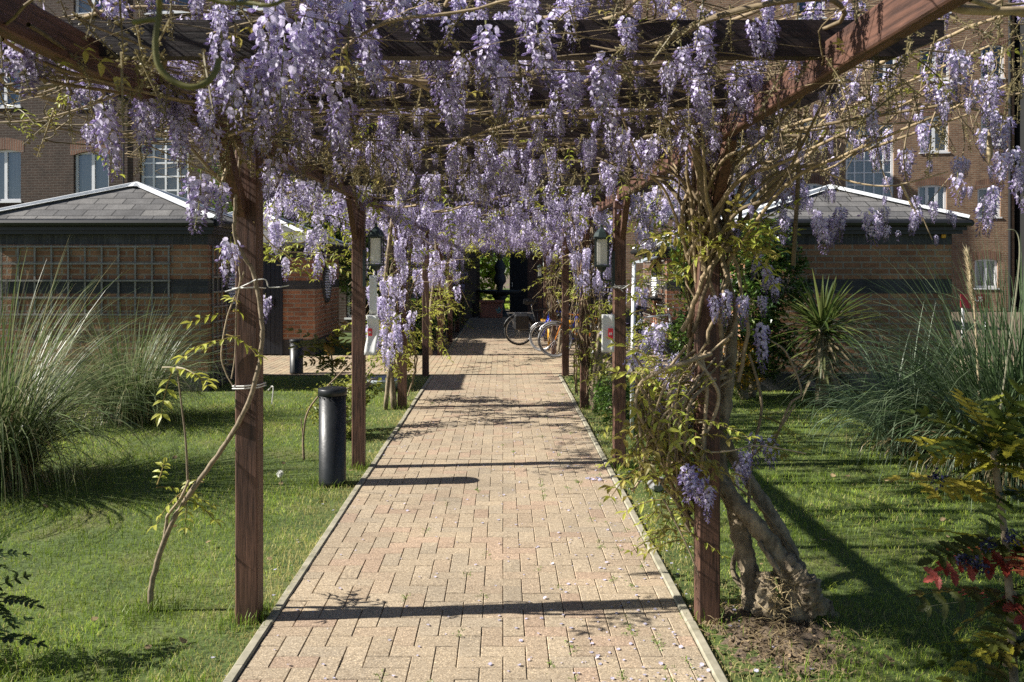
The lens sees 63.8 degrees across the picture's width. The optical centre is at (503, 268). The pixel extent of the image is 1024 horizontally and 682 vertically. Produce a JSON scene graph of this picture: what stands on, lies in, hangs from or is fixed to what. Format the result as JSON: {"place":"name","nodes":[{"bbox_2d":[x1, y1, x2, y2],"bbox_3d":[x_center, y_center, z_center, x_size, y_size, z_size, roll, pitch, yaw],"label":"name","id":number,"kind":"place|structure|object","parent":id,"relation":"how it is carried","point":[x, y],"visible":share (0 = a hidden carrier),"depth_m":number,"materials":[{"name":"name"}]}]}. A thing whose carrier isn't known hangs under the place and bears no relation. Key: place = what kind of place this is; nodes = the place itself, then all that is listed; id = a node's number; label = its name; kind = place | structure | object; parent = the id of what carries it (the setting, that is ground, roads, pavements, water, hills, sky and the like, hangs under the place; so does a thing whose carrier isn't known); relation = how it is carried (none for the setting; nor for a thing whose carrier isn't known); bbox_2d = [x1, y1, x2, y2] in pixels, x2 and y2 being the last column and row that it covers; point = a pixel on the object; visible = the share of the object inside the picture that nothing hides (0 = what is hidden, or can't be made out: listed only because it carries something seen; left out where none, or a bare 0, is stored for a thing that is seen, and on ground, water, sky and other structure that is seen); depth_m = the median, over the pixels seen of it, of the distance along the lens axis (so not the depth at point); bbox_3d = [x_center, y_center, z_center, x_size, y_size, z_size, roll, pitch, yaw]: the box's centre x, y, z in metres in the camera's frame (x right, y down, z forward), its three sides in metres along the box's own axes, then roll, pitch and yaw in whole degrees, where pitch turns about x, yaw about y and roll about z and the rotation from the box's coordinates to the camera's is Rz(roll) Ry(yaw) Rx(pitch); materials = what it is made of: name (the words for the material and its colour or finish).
{"place":"outdoors","nodes":[
{"label":"outdoors","id":0,"kind":"place"},
{"bbox_2d":[0,241,206,521],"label":"ornamental grass","id":1,"kind":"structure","parent":0,"point":[24,437],"depth_m":6.39,"materials":[{"name":"green plant"}]},
{"bbox_2d":[14,288,233,436],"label":"ornamental grass","id":2,"kind":"object","parent":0,"point":[143,387],"depth_m":9.00,"materials":[{"name":"green plant"}]},
{"bbox_2d":[236,375,714,681],"bbox_3d":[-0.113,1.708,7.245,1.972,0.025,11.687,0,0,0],"label":"brick path","id":3,"kind":"structure","parent":0,"point":[330,566],"depth_m":4.63,"materials":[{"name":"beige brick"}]},
{"bbox_2d":[211,385,846,680],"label":"fallen petals","id":4,"kind":"object","parent":3,"relation":"on","point":[659,662],"visible":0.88,"depth_m":4.02,"materials":[{"name":"purple plant"}]},
{"bbox_2d":[374,394,698,681],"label":"joint weeds","id":5,"kind":"object","parent":3,"relation":"on","point":[632,633],"visible":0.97,"depth_m":3.88,"materials":[{"name":"green plant"}]},
{"bbox_2d":[482,294,509,308],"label":"lawn grass","id":6,"kind":"structure","parent":0,"point":[507,303],"depth_m":41.82,"materials":[{"name":"green plant"}]},
{"bbox_2d":[448,313,664,355],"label":"path","id":7,"kind":"structure","parent":0,"point":[485,336],"depth_m":19.12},
{"bbox_2d":[478,300,503,317],"bbox_3d":[-0.412,1.400,28.400,0.868,0.600,0.500,0,0,0],"label":"planter","id":8,"kind":"object","parent":7,"relation":"on","point":[491,308],"visible":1,"depth_m":28.20,"materials":[{"name":"brick"}]},
{"bbox_2d":[478,252,521,316],"bbox_3d":[-0.113,0.560,29.300,1.600,2.280,1.600,0,0,0],"label":"fountain","id":9,"kind":"object","parent":7,"relation":"on","point":[499,293],"visible":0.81,"depth_m":29.12,"materials":[{"name":"stone"}]},
{"bbox_2d":[503,298,576,344],"bbox_3d":[0.871,1.179,18.168,1.755,1.045,0.600,0,3,-6],"label":"bicycle","id":10,"kind":"object","parent":7,"relation":"on","point":[521,321],"visible":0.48,"depth_m":18.09,"materials":[{"name":"black paint"}]},
{"bbox_2d":[529,302,594,353],"bbox_3d":[1.242,1.179,16.534,1.598,1.043,0.575,0,0,45],"label":"bicycle","id":11,"kind":"object","parent":7,"relation":"on","point":[536,325],"visible":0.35,"depth_m":16.82,"materials":[{"name":"blue paint"}]},
{"bbox_2d":[541,319,596,350],"bbox_3d":[1.390,1.375,16.950,1.226,0.649,0.099,0,0,5],"label":"bicycle rail","id":12,"kind":"object","parent":7,"relation":"on","point":[544,320],"visible":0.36,"depth_m":16.97,"materials":[{"name":"metal"}]},
{"bbox_2d":[263,355,1013,375],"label":"cross path","id":13,"kind":"structure","parent":0,"point":[278,365],"depth_m":14.38,"materials":[{"name":"beige brick"}]},
{"bbox_2d":[289,339,303,373],"bbox_3d":[-3.345,1.430,13.300,0.234,0.580,0.229,0,0,0],"label":"bollard","id":14,"kind":"object","parent":13,"relation":"on","point":[296,364],"visible":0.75,"depth_m":13.21,"materials":[{"name":"black metal"}]},
{"bbox_2d":[490,213,633,353],"bbox_3d":[0.728,0.354,14.097,2.588,2.742,9.032,0,0,0],"label":"wisteria","id":15,"kind":"object","parent":13,"relation":"on","point":[522,239],"visible":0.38,"depth_m":13.97,"materials":[{"name":"purple plant"}]},
{"bbox_2d":[538,304,628,357],"bbox_3d":[1.520,1.179,15.606,1.690,1.043,0.577,0,0,20],"label":"bicycle","id":16,"kind":"object","parent":13,"relation":"on","point":[543,327],"visible":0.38,"depth_m":15.67,"materials":[{"name":"orange paint"}]},
{"bbox_2d":[626,304,684,360],"bbox_3d":[2.744,1.179,15.313,1.690,1.043,0.577,0,0,-5],"label":"bicycle","id":17,"kind":"object","parent":13,"relation":"on","point":[640,308],"visible":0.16,"depth_m":15.19,"materials":[{"name":"grey metal"}]},
{"bbox_2d":[267,273,1023,355],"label":"ground","id":18,"kind":"structure","parent":0,"point":[507,284],"depth_m":31.46,"materials":[{"name":"soil"}]},
{"bbox_2d":[0,373,429,681],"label":"lawn base","id":19,"kind":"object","parent":18,"relation":"on","point":[158,628],"visible":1,"depth_m":5.21,"materials":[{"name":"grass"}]},
{"bbox_2d":[0,528,46,669],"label":"mahonia","id":20,"kind":"object","parent":19,"relation":"on","point":[10,600],"visible":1,"depth_m":3.55,"materials":[{"name":"green plant"}]},
{"bbox_2d":[0,182,234,390],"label":"brick hut","id":21,"kind":"object","parent":19,"relation":"on","point":[140,232],"visible":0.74,"depth_m":11.40,"materials":[{"name":"brown brick"}]},
{"bbox_2d":[224,264,234,310],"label":"louvre window","id":22,"kind":"structure","parent":21,"relation":"in","point":[231,293],"depth_m":12.27,"materials":[{"name":"glass"}]},
{"bbox_2d":[286,321,351,385],"bbox_3d":[-2.572,1.218,11.812,1.112,0.966,1.113,0,0,0],"label":"mahonia","id":23,"kind":"object","parent":19,"relation":"on","point":[323,345],"visible":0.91,"depth_m":11.74,"materials":[{"name":"green plant"}]},
{"bbox_2d":[125,109,523,409],"bbox_3d":[-1.081,0.337,8.645,2.807,2.775,7.626,0,0,0],"label":"wisteria","id":24,"kind":"object","parent":19,"relation":"on","point":[400,218],"visible":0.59,"depth_m":8.45,"materials":[{"name":"purple plant"}]},
{"bbox_2d":[300,361,351,459],"bbox_3d":[-1.552,1.250,7.254,0.509,0.902,0.030,0,0,13],"label":"sapling","id":25,"kind":"object","parent":19,"relation":"on","point":[303,431],"visible":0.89,"depth_m":7.29,"materials":[{"name":"brown plant"}]},
{"bbox_2d":[318,386,346,487],"bbox_3d":[-1.350,1.325,6.500,0.234,0.790,0.229,0,0,0],"label":"bollard","id":26,"kind":"object","parent":19,"relation":"on","point":[332,435],"visible":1,"depth_m":6.41,"materials":[{"name":"black metal"}]},
{"bbox_2d":[299,359,384,437],"bbox_3d":[-1.667,1.368,8.563,0.794,0.734,1.160,0,0,0],"label":"bedding shrub","id":27,"kind":"object","parent":19,"relation":"on","point":[348,386],"visible":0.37,"depth_m":8.47,"materials":[{"name":"green plant"}]},
{"bbox_2d":[0,0,693,610],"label":"wisteria","id":28,"kind":"object","parent":19,"relation":"on","point":[224,90],"visible":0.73,"depth_m":2.87,"materials":[{"name":"purple plant"}]},
{"bbox_2d":[366,375,396,390],"bbox_3d":[-1.662,1.625,11.600,0.600,0.150,0.600,0,0,0],"label":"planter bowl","id":29,"kind":"object","parent":19,"relation":"on","point":[383,380],"visible":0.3,"depth_m":11.43,"materials":[{"name":"stone"}]},
{"bbox_2d":[375,321,415,379],"bbox_3d":[-1.373,1.112,10.586,0.577,1.194,0.809,0,0,0],"label":"bedding shrub","id":30,"kind":"object","parent":19,"relation":"on","point":[410,365],"visible":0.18,"depth_m":10.49,"materials":[{"name":"green plant"}]},
{"bbox_2d":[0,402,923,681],"bbox_3d":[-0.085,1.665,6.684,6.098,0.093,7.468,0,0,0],"label":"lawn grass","id":31,"kind":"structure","parent":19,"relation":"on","point":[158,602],"depth_m":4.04,"materials":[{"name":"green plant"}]},
{"bbox_2d":[0,0,479,332],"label":"apartment building","id":32,"kind":"structure","parent":18,"relation":"on","point":[27,175],"depth_m":22.95,"materials":[{"name":"brown brick"}]},
{"bbox_2d":[0,150,21,202],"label":"window","id":33,"kind":"structure","parent":32,"relation":"in","point":[10,160],"depth_m":23.35,"materials":[{"name":"glass"}]},
{"bbox_2d":[0,68,21,108],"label":"window","id":34,"kind":"structure","parent":32,"relation":"in","point":[9,101],"depth_m":23.36,"materials":[{"name":"white plastic"}]},
{"bbox_2d":[71,0,107,15],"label":"window","id":35,"kind":"structure","parent":32,"relation":"in","point":[79,10],"depth_m":23.05,"materials":[{"name":"glass"}]},
{"bbox_2d":[76,152,108,192],"bbox_3d":[-11.412,-2.573,22.959,1.056,1.352,0.138,0,0,8],"label":"window","id":36,"kind":"structure","parent":32,"relation":"in","point":[90,174],"depth_m":23.00,"materials":[{"name":"glass"}]},
{"bbox_2d":[142,120,187,198],"bbox_3d":[-9.268,-3.086,22.658,1.422,3.386,0.138,0,0,8],"label":"window","id":37,"kind":"structure","parent":32,"relation":"in","point":[169,184],"depth_m":22.69,"materials":[{"name":"glass"}]},
{"bbox_2d":[145,0,191,14],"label":"window","id":38,"kind":"structure","parent":32,"relation":"in","point":[163,1],"depth_m":22.66,"materials":[{"name":"white glass"}]},
{"bbox_2d":[234,0,264,11],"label":"window","id":39,"kind":"structure","parent":32,"relation":"in","point":[254,7],"depth_m":22.30,"materials":[{"name":"white plastic"}]},
{"bbox_2d":[344,262,378,319],"bbox_3d":[-3.690,0.391,22.001,1.469,2.425,0.650,0,0,8],"label":"window","id":40,"kind":"structure","parent":32,"relation":"in","point":[349,298],"depth_m":21.87,"materials":[{"name":"grey glass"}]},
{"bbox_2d":[407,248,436,323],"bbox_3d":[-2.269,0.565,21.867,1.261,2.773,0.520,0,0,8],"label":"window","id":41,"kind":"structure","parent":32,"relation":"in","point":[412,297],"depth_m":21.75,"materials":[{"name":"grey glass"}]},
{"bbox_2d":[223,375,433,681],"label":"kerb edging","id":42,"kind":"object","parent":18,"relation":"on","point":[244,659],"visible":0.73,"depth_m":4.60,"materials":[{"name":"concrete"}]},
{"bbox_2d":[317,332,421,354],"bbox_3d":[-8.825,1.708,19.350,14.350,0.001,6.500,0,0,0],"label":"garden bed","id":43,"kind":"object","parent":18,"relation":"on","point":[340,351],"visible":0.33,"depth_m":17.50,"materials":[{"name":"soil"}]},
{"bbox_2d":[229,211,351,355],"bbox_3d":[-5.290,0.196,17.227,3.760,3.008,2.910,0,0,0],"label":"brick hut","id":44,"kind":"object","parent":43,"relation":"on","point":[303,304],"visible":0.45,"depth_m":16.05,"materials":[{"name":"red brick"}]},
{"bbox_2d":[263,257,282,355],"bbox_3d":[-4.755,0.740,16.012,0.910,1.920,0.064,0,0,0],"label":"door","id":45,"kind":"structure","parent":44,"relation":"in","point":[272,272],"depth_m":16.02,"materials":[{"name":"grey paint"}]},
{"bbox_2d":[322,265,331,302],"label":"louvre window","id":46,"kind":"structure","parent":44,"relation":"in","point":[326,284],"depth_m":17.01,"materials":[{"name":"glass"}]},
{"bbox_2d":[197,157,391,299],"bbox_3d":[-5.072,-0.969,20.606,5.067,5.462,2.826,0,0,0],"label":"evergreen tree","id":47,"kind":"object","parent":43,"relation":"on","point":[344,283],"visible":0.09,"depth_m":20.23,"materials":[{"name":"green plant"}]},
{"bbox_2d":[407,296,443,349],"bbox_3d":[-1.875,1.164,17.438,1.272,1.120,1.909,0,0,0],"label":"hedge bush","id":48,"kind":"object","parent":43,"relation":"on","point":[420,328],"visible":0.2,"depth_m":17.36,"materials":[{"name":"green plant"}]},
{"bbox_2d":[407,298,453,342],"bbox_3d":[-1.863,1.190,19.035,1.450,1.095,1.874,0,0,0],"label":"hedge bush","id":49,"kind":"object","parent":43,"relation":"on","point":[433,332],"visible":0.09,"depth_m":18.99,"materials":[{"name":"green plant"}]},
{"bbox_2d":[413,293,453,331],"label":"hedge bush","id":50,"kind":"object","parent":43,"relation":"on","point":[420,297],"visible":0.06,"depth_m":20.76,"materials":[{"name":"green plant"}]},
{"bbox_2d":[445,318,470,354],"bbox_3d":[-1.125,1.719,23.877,0.046,0.062,15.534,0,0,0],"label":"kerb edging","id":51,"kind":"object","parent":18,"relation":"on","point":[453,343],"visible":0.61,"depth_m":19.94,"materials":[{"name":"concrete"}]},
{"bbox_2d":[0,0,969,624],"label":"pergola","id":52,"kind":"object","parent":18,"relation":"on","point":[884,28],"visible":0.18,"depth_m":3.95,"materials":[{"name":"brown wood"}]},
{"bbox_2d":[232,382,273,403],"bbox_3d":[-1.198,0.603,3.988,0.203,0.094,0.151,0,0,0],"label":"plant tie","id":53,"kind":"object","parent":52,"relation":"attached to","point":[263,383],"visible":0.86,"depth_m":3.93,"materials":[{"name":"white plastic"}]},
{"bbox_2d":[225,279,288,291],"bbox_3d":[-1.169,0.081,3.970,0.304,0.065,0.188,0,0,0],"label":"plant tie","id":54,"kind":"object","parent":52,"relation":"attached to","point":[241,287],"visible":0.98,"depth_m":3.90,"materials":[{"name":"plastic"}]},
{"bbox_2d":[364,316,378,354],"bbox_3d":[-1.104,0.562,6.910,0.122,0.330,0.055,0,0,0],"label":"notice","id":55,"kind":"object","parent":52,"relation":"attached to","point":[372,335],"visible":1,"depth_m":6.92,"materials":[{"name":"white plastic"}]},
{"bbox_2d":[369,275,376,313],"bbox_3d":[-1.098,0.222,6.947,0.063,0.326,0.013,0,0,0],"label":"notice","id":56,"kind":"object","parent":52,"relation":"attached to","point":[372,294],"visible":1,"depth_m":6.95,"materials":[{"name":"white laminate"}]},
{"bbox_2d":[363,223,384,286],"bbox_3d":[-1.103,-0.117,7.010,0.180,0.545,0.135,0,0,0],"label":"wall lantern","id":57,"kind":"object","parent":52,"relation":"attached to","point":[375,236],"depth_m":6.97,"materials":[{"name":"black glass"}]},
{"bbox_2d":[593,224,614,287],"bbox_3d":[0.860,-0.107,7.010,0.180,0.545,0.135,0,0,0],"label":"wall lantern","id":58,"kind":"object","parent":52,"relation":"attached to","point":[601,252],"depth_m":6.97,"materials":[{"name":"black glass"}]},
{"bbox_2d":[601,314,614,351],"bbox_3d":[0.886,0.550,6.941,0.112,0.320,0.033,0,0,0],"label":"notice","id":59,"kind":"object","parent":52,"relation":"attached to","point":[608,325],"visible":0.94,"depth_m":6.95,"materials":[{"name":"white plastic"}]},
{"bbox_2d":[432,310,636,355],"bbox_3d":[0.900,1.712,24.776,5.000,0.001,17.448,0,0,0],"label":"joint bed","id":60,"kind":"object","parent":18,"relation":"on","point":[455,335],"visible":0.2,"depth_m":19.49,"materials":[{"name":"soil"}]},
{"bbox_2d":[372,217,505,362],"bbox_3d":[-0.953,0.337,14.089,2.486,2.777,8.635,0,0,0],"label":"wisteria","id":61,"kind":"object","parent":60,"relation":"on","point":[485,241],"visible":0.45,"depth_m":14.49,"materials":[{"name":"purple plant"}]},
{"bbox_2d":[420,239,574,335],"bbox_3d":[-0.116,0.254,21.466,4.164,3.061,11.166,0,0,0],"label":"wisteria","id":62,"kind":"object","parent":60,"relation":"on","point":[459,251],"visible":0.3,"depth_m":20.48,"materials":[{"name":"purple plant"}]},
{"bbox_2d":[480,0,622,312],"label":"gate house","id":63,"kind":"structure","parent":18,"relation":"on","point":[521,276],"depth_m":31.49,"materials":[{"name":"red brick"}]},
{"bbox_2d":[510,252,527,311],"bbox_3d":[0.610,0.300,31.335,0.700,2.700,0.070,0,0,0],"label":"door","id":64,"kind":"structure","parent":63,"relation":"in","point":[518,270],"depth_m":31.30,"materials":[{"name":"wood"}]},
{"bbox_2d":[558,374,728,681],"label":"kerb edging","id":65,"kind":"object","parent":18,"relation":"on","point":[712,663],"visible":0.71,"depth_m":4.43,"materials":[{"name":"concrete"}]},
{"bbox_2d":[562,374,1023,681],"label":"lawn base","id":66,"kind":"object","parent":18,"relation":"on","point":[889,676],"depth_m":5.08,"materials":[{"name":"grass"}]},
{"bbox_2d":[43,449,1006,666],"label":"fallen leaves","id":67,"kind":"object","parent":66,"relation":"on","point":[183,640],"visible":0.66,"depth_m":4.60,"materials":[{"name":"plant"}]},
{"bbox_2d":[568,354,609,392],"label":"bedding shrub","id":68,"kind":"object","parent":66,"relation":"on","point":[578,373],"visible":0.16,"depth_m":11.28,"materials":[{"name":"green plant"}]},
{"bbox_2d":[432,141,779,438],"bbox_3d":[0.731,0.333,8.411,2.864,2.783,6.988,0,0,0],"label":"wisteria","id":69,"kind":"object","parent":66,"relation":"on","point":[647,203],"visible":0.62,"depth_m":8.13,"materials":[{"name":"purple plant"}]},
{"bbox_2d":[587,376,642,426],"bbox_3d":[1.236,1.421,8.739,0.580,0.615,1.025,0,0,34],"label":"bedding shrub","id":70,"kind":"object","parent":66,"relation":"on","point":[606,400],"visible":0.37,"depth_m":8.56,"materials":[{"name":"green plant"}]},
{"bbox_2d":[630,262,635,432],"bbox_3d":[1.293,0.819,8.200,0.065,1.764,0.043,0,0,0],"label":"white pole","id":71,"kind":"object","parent":66,"relation":"on","point":[633,306],"visible":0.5,"depth_m":8.18,"materials":[{"name":"plastic"}]},
{"bbox_2d":[647,477,663,491],"bbox_3d":[1.176,1.652,6.300,0.144,0.122,0.126,0,0,0],"label":"stone","id":72,"kind":"object","parent":66,"relation":"on","point":[656,488],"visible":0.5,"depth_m":6.26,"materials":[{"name":"grey stone"}]},
{"bbox_2d":[665,222,693,372],"bbox_3d":[3.076,0.456,13.042,1.072,2.508,0.970,0,0,-24],"label":"evergreen shrub","id":73,"kind":"object","parent":66,"relation":"on","point":[676,327],"visible":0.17,"depth_m":12.95,"materials":[{"name":"green plant"}]},
{"bbox_2d":[720,339,769,399],"bbox_3d":[2.990,1.312,10.573,0.749,0.844,0.672,0,0,-33],"label":"berberis shrub","id":74,"kind":"object","parent":66,"relation":"on","point":[741,386],"visible":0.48,"depth_m":10.52,"materials":[{"name":"green plant"}]},
{"bbox_2d":[720,212,813,396],"bbox_3d":[3.383,0.475,10.829,1.519,2.478,1.139,0,0,0],"label":"evergreen shrub","id":75,"kind":"object","parent":66,"relation":"on","point":[754,289],"visible":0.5,"depth_m":10.75,"materials":[{"name":"green plant"}]},
{"bbox_2d":[710,605,844,673],"bbox_3d":[1.280,1.705,3.850,0.620,0.056,0.825,0,0,0],"label":"soil mound","id":76,"kind":"object","parent":66,"relation":"on","point":[807,636],"visible":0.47,"depth_m":3.77,"materials":[{"name":"brown soil"}]},
{"bbox_2d":[47,0,1023,627],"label":"wisteria","id":77,"kind":"object","parent":76,"relation":"on","point":[797,586],"visible":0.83,"depth_m":3.56,"materials":[{"name":"purple plant"}]},
{"bbox_2d":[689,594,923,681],"bbox_3d":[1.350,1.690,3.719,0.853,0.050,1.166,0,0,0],"label":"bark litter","id":78,"kind":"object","parent":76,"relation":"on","point":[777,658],"visible":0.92,"depth_m":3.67,"materials":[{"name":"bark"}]},
{"bbox_2d":[764,269,887,406],"bbox_3d":[4.004,0.881,10.243,1.553,1.784,1.521,0,0,0],"label":"cordyline","id":79,"kind":"object","parent":66,"relation":"on","point":[821,313],"visible":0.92,"depth_m":10.11,"materials":[{"name":"green plant"}]},
{"bbox_2d":[720,184,973,390],"bbox_3d":[4.785,0.220,12.202,3.330,2.958,2.094,0,0,0],"label":"brick hut","id":80,"kind":"object","parent":66,"relation":"on","point":[854,258],"visible":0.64,"depth_m":11.40,"materials":[{"name":"brown brick"}]},
{"bbox_2d":[775,303,1018,468],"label":"ornamental grass","id":81,"kind":"object","parent":66,"relation":"on","point":[887,430],"depth_m":7.50,"materials":[{"name":"green plant"}]},
{"bbox_2d":[882,378,1023,681],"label":"mahonia","id":82,"kind":"object","parent":66,"relation":"on","point":[1006,606],"visible":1,"depth_m":3.25,"materials":[{"name":"green plant"}]},
{"bbox_2d":[594,311,1021,354],"bbox_3d":[9.725,1.708,24.500,12.550,0.001,16.800,0,0,0],"label":"garden bed","id":83,"kind":"object","parent":18,"relation":"on","point":[628,318],"depth_m":23.71,"materials":[{"name":"soil"}]},
{"bbox_2d":[630,210,730,354],"bbox_3d":[4.820,0.220,17.375,4.100,2.958,3.206,0,0,0],"label":"brick hut","id":84,"kind":"object","parent":83,"relation":"on","point":[663,294],"visible":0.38,"depth_m":16.40,"materials":[{"name":"red brick"}]},
{"bbox_2d":[651,265,658,300],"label":"louvre window","id":85,"kind":"structure","parent":84,"relation":"in","point":[653,284],"depth_m":17.14,"materials":[{"name":"white glass"}]},
{"bbox_2d":[960,294,989,331],"bbox_3d":[11.500,1.165,20.029,0.723,1.069,0.083,0,0,0],"label":"sign board","id":86,"kind":"object","parent":83,"relation":"on","point":[965,300],"visible":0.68,"depth_m":20.00,"materials":[{"name":"red plastic"}]},
{"bbox_2d":[623,0,1013,310],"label":"apartment building","id":87,"kind":"structure","parent":18,"relation":"on","point":[977,179],"depth_m":32.87,"materials":[{"name":"brick"}]},
{"bbox_2d":[734,184,758,209],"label":"window","id":88,"kind":"structure","parent":87,"relation":"in","point":[736,189],"depth_m":34.09,"materials":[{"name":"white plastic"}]},
{"bbox_2d":[797,1,826,19],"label":"window","id":89,"kind":"structure","parent":87,"relation":"in","point":[801,4],"depth_m":34.10,"materials":[{"name":"white plastic"}]},
{"bbox_2d":[807,183,823,189],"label":"window","id":90,"kind":"structure","parent":87,"relation":"in","point":[811,185],"depth_m":33.65,"materials":[{"name":"white plastic"}]},
{"bbox_2d":[846,125,892,197],"bbox_3d":[14.851,-4.125,33.406,1.849,3.423,0.138,0,0,8],"label":"window","id":91,"kind":"structure","parent":87,"relation":"in","point":[858,170],"depth_m":33.43,"materials":[{"name":"glass"}]},
{"bbox_2d":[873,60,896,83],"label":"window","id":92,"kind":"structure","parent":87,"relation":"in","point":[890,62],"depth_m":33.69,"materials":[{"name":"white plastic"}]},
{"bbox_2d":[918,185,945,209],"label":"window","id":93,"kind":"structure","parent":87,"relation":"in","point":[927,192],"depth_m":33.07,"materials":[{"name":"glass"}]},
{"bbox_2d":[919,115,949,153],"bbox_3d":[17.281,-5.368,32.999,1.172,1.546,0.268,0,0,8],"label":"window","id":94,"kind":"structure","parent":87,"relation":"in","point":[944,150],"depth_m":33.05,"materials":[{"name":"white plastic"}]},
{"bbox_2d":[919,47,951,81],"bbox_3d":[17.333,-8.212,33.185,1.742,1.945,0.650,0,0,8],"label":"window","id":95,"kind":"structure","parent":87,"relation":"in","point":[947,78],"depth_m":33.07,"materials":[{"name":"white plastic"}]},
{"bbox_2d":[974,259,998,288],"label":"window","id":96,"kind":"structure","parent":87,"relation":"in","point":[977,273],"depth_m":32.79,"materials":[{"name":"white glass"}]},
{"bbox_2d":[976,187,1001,218],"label":"window","id":97,"kind":"structure","parent":87,"relation":"in","point":[981,192],"depth_m":32.77,"materials":[{"name":"white plastic"}]},
{"bbox_2d":[981,115,1001,145],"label":"window","id":98,"kind":"structure","parent":87,"relation":"in","point":[982,126],"depth_m":32.78,"materials":[{"name":"white plastic"}]},
{"bbox_2d":[980,45,1005,79],"bbox_3d":[19.469,-8.212,32.884,1.488,1.945,0.650,0,0,8],"label":"window","id":99,"kind":"structure","parent":87,"relation":"in","point":[983,52],"depth_m":33.12,"materials":[{"name":"white plastic"}]},
{"bbox_2d":[783,222,1023,512],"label":"ornamental grass","id":100,"kind":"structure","parent":0,"point":[972,369],"depth_m":6.54,"materials":[{"name":"plant"}]},
{"bbox_2d":[1014,1,1023,311],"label":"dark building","id":101,"kind":"structure","parent":0,"point":[1018,215],"depth_m":32.53,"materials":[{"name":"brown brick"}]},
{"label":"garden lawn","id":102,"kind":"structure","parent":0,"visible":0},
{"bbox_2d":[480,252,507,299],"bbox_3d":[-2.066,-0.139,39.996,4.685,4.268,3.944,0,0,0],"label":"garden tree","id":103,"kind":"object","parent":102,"relation":"on","point":[485,267],"visible":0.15,"depth_m":39.24,"materials":[{"name":"green plant"}]},
{"bbox_2d":[487,254,509,289],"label":"garden tree","id":104,"kind":"object","parent":102,"relation":"on","point":[507,262],"visible":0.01,"depth_m":45.47,"materials":[{"name":"green plant"}]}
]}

